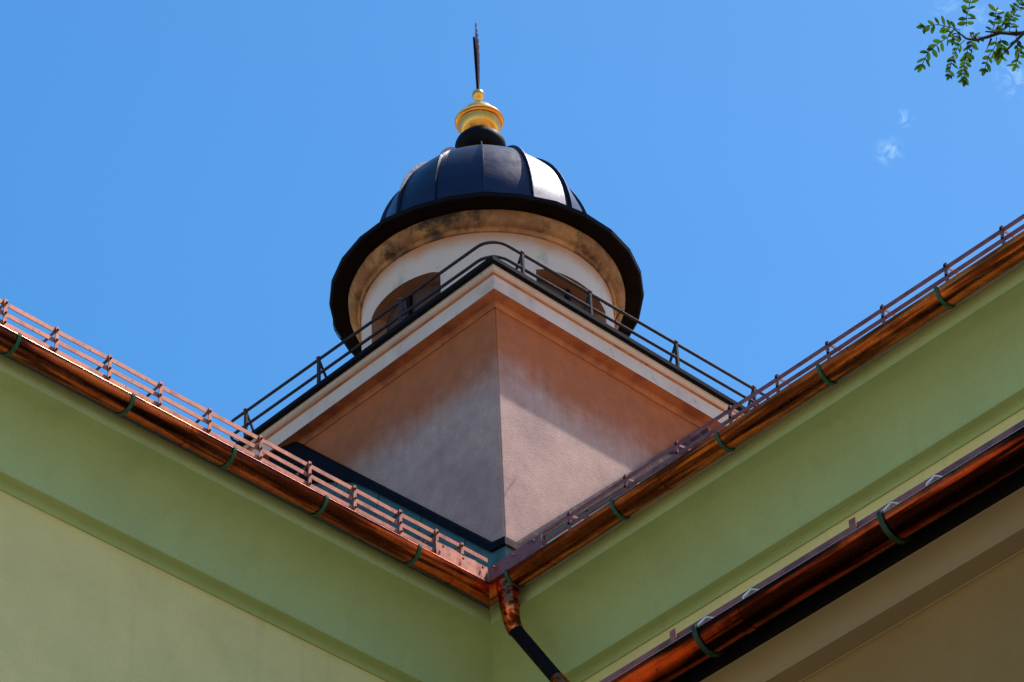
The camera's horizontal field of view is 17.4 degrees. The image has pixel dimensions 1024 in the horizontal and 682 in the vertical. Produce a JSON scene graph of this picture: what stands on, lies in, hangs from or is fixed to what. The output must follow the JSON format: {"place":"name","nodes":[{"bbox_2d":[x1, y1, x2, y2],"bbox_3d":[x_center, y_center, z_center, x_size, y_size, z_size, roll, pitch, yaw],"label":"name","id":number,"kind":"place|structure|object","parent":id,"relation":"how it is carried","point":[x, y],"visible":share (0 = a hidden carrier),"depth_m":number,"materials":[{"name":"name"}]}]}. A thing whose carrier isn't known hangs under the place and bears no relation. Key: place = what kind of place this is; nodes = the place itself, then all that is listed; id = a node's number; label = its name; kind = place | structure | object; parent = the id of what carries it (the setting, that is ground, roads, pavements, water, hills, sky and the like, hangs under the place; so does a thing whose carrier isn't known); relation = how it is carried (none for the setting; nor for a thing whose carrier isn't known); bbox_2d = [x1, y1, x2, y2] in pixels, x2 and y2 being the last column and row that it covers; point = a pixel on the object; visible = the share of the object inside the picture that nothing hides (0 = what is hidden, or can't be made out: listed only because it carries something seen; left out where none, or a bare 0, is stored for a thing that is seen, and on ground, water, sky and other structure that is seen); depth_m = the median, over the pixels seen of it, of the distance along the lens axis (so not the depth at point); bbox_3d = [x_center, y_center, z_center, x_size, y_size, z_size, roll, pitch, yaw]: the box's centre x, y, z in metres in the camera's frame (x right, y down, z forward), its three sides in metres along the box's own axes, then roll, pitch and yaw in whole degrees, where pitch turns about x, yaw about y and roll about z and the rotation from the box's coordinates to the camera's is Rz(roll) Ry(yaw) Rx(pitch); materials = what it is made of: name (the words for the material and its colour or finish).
{"place":"outdoors","nodes":[
{"label":"outdoors","id":0,"kind":"place"},
{"bbox_2d":[0,0,1023,442],"label":"sky","id":1,"kind":"structure","parent":0,"point":[186,185],"materials":[{"name":"blue"}]},
{"label":"ground","id":2,"kind":"structure","parent":0,"visible":0},
{"bbox_2d":[0,351,493,681],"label":"courtyard wing","id":3,"kind":"structure","parent":2,"relation":"on","point":[131,550],"depth_m":18.36,"materials":[{"name":"green paint"}]},
{"bbox_2d":[0,299,487,568],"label":"snow guard","id":4,"kind":"object","parent":3,"relation":"on","point":[5,305],"visible":0.95,"depth_m":18.55,"materials":[{"name":"orange metal"}]},
{"bbox_2d":[0,324,489,606],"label":"copper gutter","id":5,"kind":"object","parent":3,"relation":"attached to","point":[450,567],"visible":1,"depth_m":18.49,"materials":[{"name":"brown metal"}]},
{"bbox_2d":[235,21,749,580],"bbox_3d":[-0.116,0.939,25.896,3.536,10.020,3.422,30,-50,-33],"label":"church turret","id":6,"kind":"object","parent":3,"relation":"on","point":[493,409],"visible":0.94,"depth_m":25.06,"materials":[{"name":"paint"}]},
{"bbox_2d":[230,241,768,442],"bbox_3d":[-0.090,0.671,26.368,3.070,0.478,3.070,30,-50,-33],"label":"roof guard rail","id":7,"kind":"object","parent":6,"relation":"on","point":[519,264],"visible":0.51,"depth_m":25.53,"materials":[{"name":"metal"}]},
{"bbox_2d":[490,260,1023,681],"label":"courtyard wing","id":8,"kind":"structure","parent":2,"relation":"on","point":[935,395],"depth_m":18.46,"materials":[{"name":"green paint"}]},
{"bbox_2d":[496,578,569,681],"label":"downpipe","id":9,"kind":"object","parent":8,"relation":"attached to","point":[508,593],"visible":1,"depth_m":19.22,"materials":[{"name":"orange metal"}]},
{"bbox_2d":[489,231,1023,606],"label":"copper gutter","id":10,"kind":"object","parent":8,"relation":"attached to","point":[524,564],"visible":1,"depth_m":18.32,"materials":[{"name":"brown metal"}]},
{"bbox_2d":[489,214,1023,567],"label":"snow guard","id":11,"kind":"object","parent":8,"relation":"on","point":[883,309],"visible":0.88,"depth_m":18.33,"materials":[{"name":"orange metal"}]},
{"bbox_2d":[672,468,1023,681],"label":"annex","id":12,"kind":"object","parent":2,"relation":"on","point":[941,599],"visible":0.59,"depth_m":11.72,"materials":[{"name":"paint"}]},
{"bbox_2d":[609,426,1023,681],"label":"copper gutter","id":13,"kind":"object","parent":12,"relation":"attached to","point":[901,522],"visible":1,"depth_m":11.75,"materials":[{"name":"metal"}]},
{"bbox_2d":[600,420,1023,681],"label":"eave guard","id":14,"kind":"object","parent":13,"relation":"attached to","point":[853,526],"visible":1,"depth_m":11.90,"materials":[{"name":"orange metal"}]},
{"bbox_2d":[914,0,1023,86],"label":"locust tree","id":15,"kind":"object","parent":2,"relation":"on","point":[997,55],"visible":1,"depth_m":8.85,"materials":[{"name":"green plant"}]}
]}

